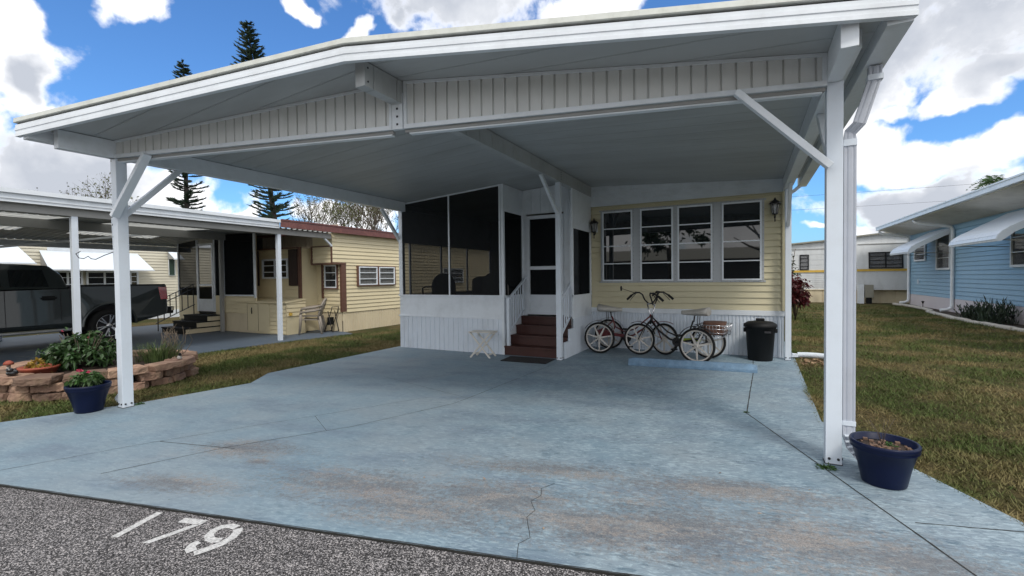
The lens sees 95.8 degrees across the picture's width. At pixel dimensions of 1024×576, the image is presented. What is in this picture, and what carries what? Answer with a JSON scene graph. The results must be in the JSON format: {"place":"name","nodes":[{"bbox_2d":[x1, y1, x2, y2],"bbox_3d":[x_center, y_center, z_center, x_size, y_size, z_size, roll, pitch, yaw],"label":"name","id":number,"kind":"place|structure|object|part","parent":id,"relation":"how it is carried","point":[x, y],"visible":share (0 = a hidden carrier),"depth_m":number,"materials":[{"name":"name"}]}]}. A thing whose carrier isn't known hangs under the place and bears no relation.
{"place":"outdoors","nodes":[
{"label":"outdoors","id":0,"kind":"place"},
{"bbox_2d":[0,323,352,365],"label":"neighbour patio","id":1,"kind":"structure","parent":0,"point":[13,349],"depth_m":11.90,"materials":[{"name":"grey paint"}]},
{"bbox_2d":[0,264,173,341],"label":"pickup truck","id":2,"kind":"object","parent":1,"relation":"on","point":[33,298],"visible":0.73,"depth_m":10.77,"materials":[{"name":"grey paint"}]},
{"bbox_2d":[0,187,332,341],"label":"neighbour carport","id":3,"kind":"object","parent":1,"relation":"on","point":[71,222],"visible":0.84,"depth_m":10.60,"materials":[{"name":"white metal"}]},
{"bbox_2d":[161,314,219,333],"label":"neighbour steps","id":4,"kind":"structure","parent":1,"relation":"on","point":[197,323],"depth_m":13.66,"materials":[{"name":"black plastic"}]},
{"bbox_2d":[156,284,194,330],"bbox_3d":[-10.152,0.565,13.963,0.030,1.379,1.078,0,1,27],"label":"neighbour railing","id":5,"kind":"object","parent":4,"relation":"attached to","point":[169,300],"visible":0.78,"depth_m":14.07,"materials":[{"name":"black metal"}]},
{"bbox_2d":[177,233,265,332],"bbox_3d":[-8.493,-0.346,15.381,3.980,3.200,2.850,0,1,27],"label":"neighbour porch","id":6,"kind":"object","parent":1,"relation":"on","point":[197,265],"visible":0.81,"depth_m":14.05,"materials":[{"name":"beige"}]},
{"bbox_2d":[196,243,213,311],"bbox_3d":[-9.490,-0.326,14.313,0.820,2.090,0.040,0,1,27],"label":"door","id":7,"kind":"structure","parent":6,"relation":"in","point":[204,252],"depth_m":14.31,"materials":[{"name":"white metal"}]},
{"bbox_2d":[236,298,305,334],"bbox_3d":[-7.015,0.798,13.419,2.200,0.985,0.692,0,1,27],"label":"storage bench","id":8,"kind":"object","parent":1,"relation":"on","point":[261,313],"visible":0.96,"depth_m":13.04,"materials":[{"name":"beige wood"}]},
{"bbox_2d":[247,304,257,330],"bbox_3d":[-7.470,0.843,13.323,0.482,0.770,0.012,0,1,27],"label":"door","id":9,"kind":"structure","parent":8,"relation":"in","point":[252,319],"depth_m":13.31,"materials":[{"name":"beige wood"}]},
{"bbox_2d":[258,304,269,331],"bbox_3d":[-7.029,0.843,13.097,0.492,0.770,0.012,0,1,27],"label":"door","id":10,"kind":"structure","parent":8,"relation":"in","point":[263,309],"depth_m":13.09,"materials":[{"name":"beige"}]},
{"bbox_2d":[298,301,325,334],"bbox_3d":[-5.612,0.833,13.063,0.691,0.915,0.672,-1,1,-13],"label":"patio chair","id":11,"kind":"object","parent":1,"relation":"on","point":[312,310],"visible":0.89,"depth_m":12.87,"materials":[{"name":"beige plastic"}]},
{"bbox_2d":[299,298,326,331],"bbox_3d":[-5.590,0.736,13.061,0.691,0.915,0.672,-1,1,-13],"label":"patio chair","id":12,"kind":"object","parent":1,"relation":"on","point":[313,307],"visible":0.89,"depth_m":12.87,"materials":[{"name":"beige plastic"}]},
{"bbox_2d":[324,306,338,331],"bbox_3d":[-5.187,0.892,13.346,0.321,0.721,0.321,0,1,27],"label":"folding chair","id":13,"kind":"object","parent":1,"relation":"on","point":[330,321],"visible":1,"depth_m":13.34,"materials":[{"name":"black metal"}]},
{"bbox_2d":[0,487,610,575],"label":"road","id":14,"kind":"structure","parent":0,"point":[43,534],"depth_m":2.58,"materials":[{"name":"grey asphalt"}]},
{"bbox_2d":[111,512,242,554],"bbox_3d":[-1.995,1.466,2.782,0.765,0.001,0.320,0,1,17],"label":"road number","id":15,"kind":"object","parent":14,"relation":"on","point":[209,536],"visible":1,"depth_m":2.76,"materials":[{"name":"white paint"}]},
{"bbox_2d":[0,341,1023,575],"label":"driveway","id":16,"kind":"structure","parent":0,"point":[587,460],"depth_m":3.65,"materials":[{"name":"blue concrete"}]},
{"bbox_2d":[63,369,111,413],"bbox_3d":[-4.954,1.178,5.402,0.462,0.514,0.420,0,1,27],"label":"flower pot","id":17,"kind":"object","parent":16,"relation":"on","point":[86,391],"visible":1,"depth_m":5.31,"materials":[{"name":"blue ceramic"}]},
{"bbox_2d":[13,0,918,465],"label":"carport","id":18,"kind":"object","parent":16,"relation":"on","point":[735,90],"visible":0.97,"depth_m":4.46,"materials":[{"name":"metal"}]},
{"bbox_2d":[791,185,800,356],"bbox_3d":[5.020,-0.287,8.229,0.201,3.050,0.165,0,1,27],"label":"downspout","id":19,"kind":"object","parent":18,"relation":"attached to","point":[795,189],"visible":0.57,"depth_m":8.16,"materials":[{"name":"white paint"}]},
{"bbox_2d":[842,64,883,459],"bbox_3d":[2.714,-0.148,3.579,0.272,3.077,0.150,0,2,37],"label":"downspout","id":20,"kind":"object","parent":18,"relation":"attached to","point":[875,76],"visible":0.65,"depth_m":3.63,"materials":[{"name":"white paint"}]},
{"bbox_2d":[469,330,496,358],"bbox_3d":[-0.551,1.070,8.798,0.470,0.499,0.304,0,1,23],"label":"folding table","id":21,"kind":"object","parent":16,"relation":"on","point":[492,332],"visible":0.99,"depth_m":8.74,"materials":[{"name":"white paint"}]},
{"bbox_2d":[398,184,591,358],"bbox_3d":[0.167,-0.496,11.149,3.895,3.490,4.182,0,1,27],"label":"screened porch","id":22,"kind":"object","parent":16,"relation":"on","point":[467,258],"visible":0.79,"depth_m":9.50,"materials":[{"name":"white metal"}]},
{"bbox_2d":[526,214,563,314],"bbox_3d":[0.673,-0.476,9.532,0.830,2.050,0.080,0,1,27],"label":"door","id":23,"kind":"structure","parent":22,"relation":"in","point":[540,229],"depth_m":9.57,"materials":[{"name":"white metal"}]},
{"bbox_2d":[500,356,554,363],"bbox_3d":[0.276,1.301,8.369,0.881,0.013,0.481,0,1,25],"label":"door mat","id":24,"kind":"object","parent":16,"relation":"on","point":[528,359],"depth_m":8.34,"materials":[{"name":"black rubber"}]},
{"bbox_2d":[504,315,571,357],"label":"entry steps","id":25,"kind":"structure","parent":16,"relation":"on","point":[534,336],"depth_m":9.07,"materials":[{"name":"red paint"}]},
{"bbox_2d":[506,277,526,345],"bbox_3d":[0.108,0.444,9.359,0.068,1.340,0.844,0,1,27],"label":"step railing","id":26,"kind":"object","parent":25,"relation":"on","point":[510,327],"visible":1,"depth_m":9.19,"materials":[{"name":"white paint"}]},
{"bbox_2d":[562,283,570,332],"bbox_3d":[1.069,0.444,8.867,0.068,1.340,0.844,0,1,27],"label":"step railing","id":27,"kind":"object","parent":25,"relation":"on","point":[563,296],"visible":0.47,"depth_m":8.80,"materials":[{"name":"white paint"}]},
{"bbox_2d":[584,286,676,354],"bbox_3d":[2.363,0.608,9.171,1.763,1.320,0.806,0,1,19],"label":"tricycle","id":28,"kind":"object","parent":16,"relation":"on","point":[601,334],"visible":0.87,"depth_m":9.06,"materials":[{"name":"metal"}]},
{"bbox_2d":[624,291,732,360],"bbox_3d":[2.954,0.675,8.450,1.903,1.206,0.807,0,2,39],"label":"tricycle","id":29,"kind":"object","parent":16,"relation":"on","point":[677,341],"visible":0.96,"depth_m":8.23,"materials":[{"name":"metal"}]},
{"bbox_2d":[702,321,727,334],"bbox_3d":[3.503,0.687,7.980,0.398,0.210,0.420,0,1,27],"label":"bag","id":30,"kind":"object","parent":29,"relation":"in","point":[721,324],"visible":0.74,"depth_m":7.82,"materials":[{"name":"brown wicker"}]},
{"bbox_2d":[590,179,784,357],"bbox_3d":[5.644,-0.601,13.709,3.650,3.460,10.430,0,1,27],"label":"mobile home","id":31,"kind":"object","parent":16,"relation":"on","point":[717,248],"visible":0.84,"depth_m":8.98,"materials":[{"name":"yellow"}]},
{"bbox_2d":[589,219,597,237],"bbox_3d":[1.732,-1.253,9.746,0.200,0.430,0.199,0,1,27],"label":"wall lantern","id":32,"kind":"object","parent":31,"relation":"attached to","point":[594,222],"depth_m":9.72,"materials":[{"name":"black metal"}]},
{"bbox_2d":[602,210,632,280],"bbox_3d":[2.192,-0.870,9.630,0.628,1.456,0.032,0,1,27],"label":"window","id":33,"kind":"structure","parent":31,"relation":"in","point":[617,231],"depth_m":9.63,"materials":[{"name":"glass"}]},
{"bbox_2d":[640,207,672,280],"bbox_3d":[2.896,-0.870,9.270,0.637,1.456,0.032,0,1,27],"label":"window","id":34,"kind":"structure","parent":31,"relation":"in","point":[656,224],"depth_m":9.27,"materials":[{"name":"black glass"}]},
{"bbox_2d":[677,204,712,280],"bbox_3d":[3.534,-0.870,8.943,0.632,1.456,0.032,0,1,27],"label":"window","id":35,"kind":"structure","parent":31,"relation":"in","point":[694,222],"depth_m":8.94,"materials":[{"name":"glass"}]},
{"bbox_2d":[722,200,761,279],"bbox_3d":[4.255,-0.870,8.574,0.664,1.456,0.032,0,1,27],"label":"window","id":36,"kind":"structure","parent":31,"relation":"in","point":[741,221],"depth_m":8.57,"materials":[{"name":"glass"}]},
{"bbox_2d":[769,198,780,221],"bbox_3d":[4.681,-1.393,8.232,0.200,0.430,0.199,0,1,27],"label":"wall lantern","id":37,"kind":"object","parent":31,"relation":"attached to","point":[774,203],"depth_m":8.21,"materials":[{"name":"black metal"}]},
{"bbox_2d":[628,357,757,372],"bbox_3d":[2.879,1.235,7.489,1.935,0.126,0.153,0,1,23],"label":"wheel stop","id":38,"kind":"object","parent":16,"relation":"on","point":[704,365],"visible":1,"depth_m":7.40,"materials":[{"name":"blue paint"}]},
{"bbox_2d":[743,318,777,361],"bbox_3d":[4.379,0.900,8.156,0.532,0.734,0.532,0,1,27],"label":"trash can","id":39,"kind":"object","parent":16,"relation":"on","point":[760,335],"visible":1,"depth_m":7.98,"materials":[{"name":"black plastic"}]},
{"bbox_2d":[815,462,837,470],"bbox_3d":[2.432,1.373,3.580,0.165,0.042,0.146,0,1,27],"label":"weed","id":40,"kind":"object","parent":16,"relation":"on","point":[827,467],"visible":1,"depth_m":3.57,"materials":[{"name":"green plant"}]},
{"bbox_2d":[849,419,921,490],"bbox_3d":[2.663,1.156,3.310,0.410,0.475,0.410,0,1,27],"label":"flower pot","id":41,"kind":"object","parent":16,"relation":"on","point":[886,461],"visible":1,"depth_m":3.22,"materials":[{"name":"blue plastic"}]},
{"bbox_2d":[0,302,1023,525],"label":"lawn ground","id":42,"kind":"structure","parent":0,"point":[881,419],"depth_m":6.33,"materials":[{"name":"green plant"}]},
{"bbox_2d":[34,172,140,201],"bbox_3d":[-27.012,-3.363,29.830,5.118,9.043,6.682,-1,1,-3],"label":"bare tree","id":43,"kind":"object","parent":42,"relation":"on","point":[106,190],"visible":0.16,"depth_m":30.52,"materials":[{"name":"grey plant"}]},
{"bbox_2d":[4,238,179,318],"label":"cream house","id":44,"kind":"structure","parent":42,"relation":"on","point":[164,267],"depth_m":18.82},
{"bbox_2d":[0,245,36,263],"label":"awning","id":45,"kind":"object","parent":44,"relation":"attached to","point":[13,255],"depth_m":15.21,"materials":[{"name":"white metal"}]},
{"bbox_2d":[56,271,82,284],"bbox_3d":[-16.082,-0.255,16.740,0.048,0.730,0.850,0,1,27],"label":"window","id":46,"kind":"structure","parent":44,"relation":"in","point":[66,275],"depth_m":16.73,"materials":[{"name":"white glass"}]},
{"bbox_2d":[39,250,154,270],"bbox_3d":[-15.390,-0.996,17.304,0.770,0.712,3.160,0,1,27],"label":"awning","id":47,"kind":"object","parent":44,"relation":"attached to","point":[56,260],"depth_m":16.96,"materials":[{"name":"white metal"}]},
{"bbox_2d":[86,271,114,284],"bbox_3d":[-15.592,-0.282,17.697,0.048,0.730,1.100,0,1,27],"label":"window","id":48,"kind":"structure","parent":44,"relation":"in","point":[92,277],"depth_m":17.56,"materials":[{"name":"glass"}]},
{"bbox_2d":[130,271,138,283],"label":"window","id":49,"kind":"structure","parent":44,"relation":"in","point":[134,275],"depth_m":18.56,"materials":[{"name":"white metal"}]},
{"bbox_2d":[168,259,174,274],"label":"window","id":50,"kind":"structure","parent":44,"relation":"in","point":[171,262],"depth_m":19.75,"materials":[{"name":"glass"}]},
{"bbox_2d":[167,252,176,259],"bbox_3d":[-14.298,-1.397,19.655,0.570,0.402,0.420,0,1,27],"label":"awning","id":51,"kind":"object","parent":44,"relation":"attached to","point":[172,255],"depth_m":19.56,"materials":[{"name":"white metal"}]},
{"bbox_2d":[76,218,115,338],"bbox_3d":[-5.201,0.283,5.873,0.512,2.352,0.110,-1,1,-6],"label":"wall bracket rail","id":52,"kind":"object","parent":42,"relation":"on","point":[104,255],"depth_m":5.88,"materials":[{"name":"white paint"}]},
{"bbox_2d":[0,348,198,402],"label":"stone planter","id":53,"kind":"object","parent":42,"relation":"on","point":[27,386],"visible":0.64,"depth_m":6.32,"materials":[{"name":"stone"}]},
{"bbox_2d":[3,360,13,367],"bbox_3d":[-7.045,1.073,6.470,0.116,0.118,0.114,0,1,27],"label":"mushroom ornament","id":54,"kind":"object","parent":53,"relation":"on","point":[8,363],"visible":0.95,"depth_m":6.45,"materials":[{"name":"ceramic"}]},
{"bbox_2d":[5,368,18,375],"bbox_3d":[-6.496,1.079,6.006,0.125,0.113,0.129,0,1,27],"label":"frog ornament","id":55,"kind":"object","parent":53,"relation":"on","point":[10,371],"visible":1,"depth_m":5.97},
{"bbox_2d":[17,357,60,373],"bbox_3d":[-6.534,1.098,6.388,0.445,0.275,0.430,0,1,27],"label":"croton pot","id":56,"kind":"object","parent":53,"relation":"on","point":[32,367],"visible":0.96,"depth_m":6.33,"materials":[{"name":"ceramic"}]},
{"bbox_2d":[35,327,116,370],"bbox_3d":[-6.313,0.938,6.809,1.066,0.756,1.168,-2,2,-44],"label":"flowering shrub","id":57,"kind":"object","parent":53,"relation":"in","point":[89,349],"visible":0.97,"depth_m":6.65,"materials":[{"name":"green plant"}]},
{"bbox_2d":[132,338,190,362],"bbox_3d":[-5.641,0.973,7.393,1.089,0.374,0.994,0,1,27],"label":"grass clump","id":58,"kind":"object","parent":53,"relation":"on","point":[160,354],"visible":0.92,"depth_m":7.27,"materials":[{"name":"green plant"}]},
{"bbox_2d":[160,325,192,356],"bbox_3d":[-5.629,0.874,7.727,0.504,0.564,0.419,1,2,44],"label":"dry bush","id":59,"kind":"object","parent":53,"relation":"on","point":[172,335],"visible":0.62,"depth_m":7.67,"materials":[{"name":"grey plant"}]},
{"bbox_2d":[165,59,209,209],"bbox_3d":[-22.767,-7.373,32.244,3.382,16.822,3.475,0,1,27],"label":"norfolk pine","id":60,"kind":"object","parent":42,"relation":"on","point":[186,201],"visible":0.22,"depth_m":31.95,"materials":[{"name":"green plant"}]},
{"bbox_2d":[230,20,299,219],"bbox_3d":[-16.029,-8.159,30.083,4.519,18.402,3.998,0,1,27],"label":"norfolk pine","id":61,"kind":"object","parent":42,"relation":"on","point":[270,205],"visible":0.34,"depth_m":29.76,"materials":[{"name":"green plant"}]},
{"bbox_2d":[289,194,355,226],"bbox_3d":[-13.694,-3.186,33.025,5.733,8.240,6.006,0,1,27],"label":"bare tree","id":62,"kind":"object","parent":42,"relation":"on","point":[316,209],"visible":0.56,"depth_m":32.16,"materials":[{"name":"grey plant"}]},
{"bbox_2d":[257,219,399,331],"bbox_3d":[-3.605,-0.431,19.601,3.715,3.130,16.380,0,1,27],"label":"cream trailer","id":63,"kind":"object","parent":42,"relation":"on","point":[352,273],"visible":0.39,"depth_m":13.82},
{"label":"window","id":64,"kind":"part","parent":63,"relation":"part of","materials":[{"name":"white metal"}]},
{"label":"window","id":65,"kind":"part","parent":63,"relation":"part of","materials":[{"name":"white metal"}]},
{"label":"window","id":66,"kind":"part","parent":63,"relation":"part of","materials":[{"name":"white metal"}]},
{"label":"window","id":67,"kind":"part","parent":63,"relation":"part of","materials":[{"name":"white metal"}]},
{"bbox_2d":[313,200,392,229],"bbox_3d":[-10.539,-3.363,32.943,5.561,8.535,7.050,0,1,27],"label":"bare tree","id":68,"kind":"object","parent":42,"relation":"on","point":[342,216],"visible":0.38,"depth_m":31.32,"materials":[{"name":"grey plant"}]},
{"bbox_2d":[328,200,397,230],"bbox_3d":[-8.586,-3.021,29.877,5.644,7.934,4.824,-2,2,-44],"label":"bare tree","id":69,"kind":"object","parent":42,"relation":"on","point":[374,216],"visible":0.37,"depth_m":29.69,"materials":[{"name":"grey plant"}]},
{"bbox_2d":[791,251,801,279],"bbox_3d":[9.753,-0.301,16.365,0.696,2.709,0.776,-1,1,-8],"label":"tall shrub","id":70,"kind":"object","parent":42,"relation":"on","point":[792,270],"visible":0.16,"depth_m":16.22,"materials":[{"name":"green plant"}]},
{"bbox_2d":[791,268,812,319],"bbox_3d":[9.586,0.207,15.610,1.105,1.830,1.010,-1,1,1],"label":"red croton","id":71,"kind":"object","parent":42,"relation":"on","point":[800,297],"visible":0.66,"depth_m":15.43,"materials":[{"name":"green plant"}]},
{"bbox_2d":[797,352,823,358],"bbox_3d":[5.347,1.197,8.155,0.548,0.110,0.124,0,2,38],"label":"drain hose","id":72,"kind":"object","parent":42,"relation":"on","point":[810,355],"visible":0.73,"depth_m":8.18,"materials":[{"name":"white paint"}]},
{"bbox_2d":[800,357,823,364],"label":"leaf litter","id":73,"kind":"object","parent":42,"relation":"on","point":[817,361],"visible":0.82,"depth_m":7.94,"materials":[{"name":"brown plant"}]},
{"bbox_2d":[791,232,910,302],"bbox_3d":[18.002,-1.120,27.574,10.916,3.655,6.468,0,1,27],"label":"white trailer","id":74,"kind":"object","parent":42,"relation":"on","point":[881,269],"visible":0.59,"depth_m":23.90,"materials":[{"name":"metal"}]},
{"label":"window","id":75,"kind":"part","parent":74,"relation":"part of","materials":[{"name":"black metal"}]},
{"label":"window","id":76,"kind":"part","parent":74,"relation":"part of","materials":[{"name":"black glass"}]},
{"bbox_2d":[857,284,873,303],"bbox_3d":[18.088,0.304,23.675,0.620,0.980,0.400,0,1,27],"label":"utility box","id":77,"kind":"object","parent":42,"relation":"on","point":[865,291],"visible":1,"depth_m":23.55,"materials":[{"name":"grey metal"}]},
{"bbox_2d":[875,172,1023,324],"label":"blue house","id":78,"kind":"structure","parent":42,"relation":"on","point":[994,273],"depth_m":15.85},
{"bbox_2d":[878,231,910,303],"bbox_3d":[18.788,-1.042,22.757,1.244,3.635,0.194,0,2,40],"label":"round downspout","id":79,"kind":"object","parent":78,"relation":"attached to","point":[908,266],"visible":0.97,"depth_m":22.43,"materials":[{"name":"white metal"}]},
{"bbox_2d":[914,244,925,261],"bbox_3d":[18.579,-1.679,21.064,0.058,0.910,1.500,0,1,27],"label":"window","id":80,"kind":"structure","parent":78,"relation":"in","point":[917,256],"depth_m":21.02,"materials":[{"name":"grey glass"}]},
{"bbox_2d":[890,228,950,255],"bbox_3d":[16.928,-1.879,19.235,1.361,1.014,2.656,0,1,27],"label":"metal awning","id":81,"kind":"object","parent":78,"relation":"attached to","point":[911,246],"visible":0.98,"depth_m":18.40,"materials":[{"name":"white metal"}]},
{"bbox_2d":[912,219,954,311],"bbox_3d":[16.328,-0.907,17.952,1.244,3.635,0.194,0,2,40],"label":"round downspout","id":82,"kind":"object","parent":78,"relation":"attached to","point":[952,260],"visible":1,"depth_m":17.61,"materials":[{"name":"white metal"}]},
{"bbox_2d":[935,233,950,269],"bbox_3d":[17.282,-1.447,18.531,0.058,1.430,1.500,0,1,27],"label":"window","id":83,"kind":"structure","parent":78,"relation":"in","point":[942,260],"depth_m":18.57,"materials":[{"name":"grey glass"}]},
{"bbox_2d":[948,209,1023,247],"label":"metal awning","id":84,"kind":"object","parent":78,"relation":"attached to","point":[1001,228],"visible":1,"depth_m":12.79,"materials":[{"name":"white metal"}]},
{"bbox_2d":[1010,228,1023,266],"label":"window","id":85,"kind":"structure","parent":78,"relation":"in","point":[1016,246],"depth_m":13.45,"materials":[{"name":"grey glass"}]},
{"bbox_2d":[892,303,1023,331],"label":"garden edging","id":86,"kind":"object","parent":42,"relation":"on","point":[1001,326],"visible":0.79,"depth_m":14.37,"materials":[{"name":"concrete"}]},
{"bbox_2d":[907,304,1023,327],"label":"mulch bed","id":87,"kind":"object","parent":42,"relation":"on","point":[959,314],"visible":0.2,"depth_m":16.75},
{"bbox_2d":[953,294,1022,324],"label":"juniper shrub","id":88,"kind":"object","parent":87,"relation":"on","point":[982,313],"visible":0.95,"depth_m":13.66,"materials":[{"name":"green plant"}]},
{"bbox_2d":[966,174,1005,190],"bbox_3d":[35.117,-3.960,33.567,3.197,8.623,3.323,0,1,27],"label":"palm tree","id":89,"kind":"object","parent":42,"relation":"on","point":[988,179],"visible":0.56,"depth_m":33.58,"materials":[{"name":"green plant"}]},
{"bbox_2d":[0,0,1023,272],"label":"sky","id":90,"kind":"structure","parent":0,"point":[947,110],"materials":[{"name":"blue"}]},
{"bbox_2d":[795,183,978,196],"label":"power line","id":91,"kind":"object","parent":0,"point":[898,189],"visible":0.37,"depth_m":41.23,"materials":[{"name":"black metal"}]}
]}

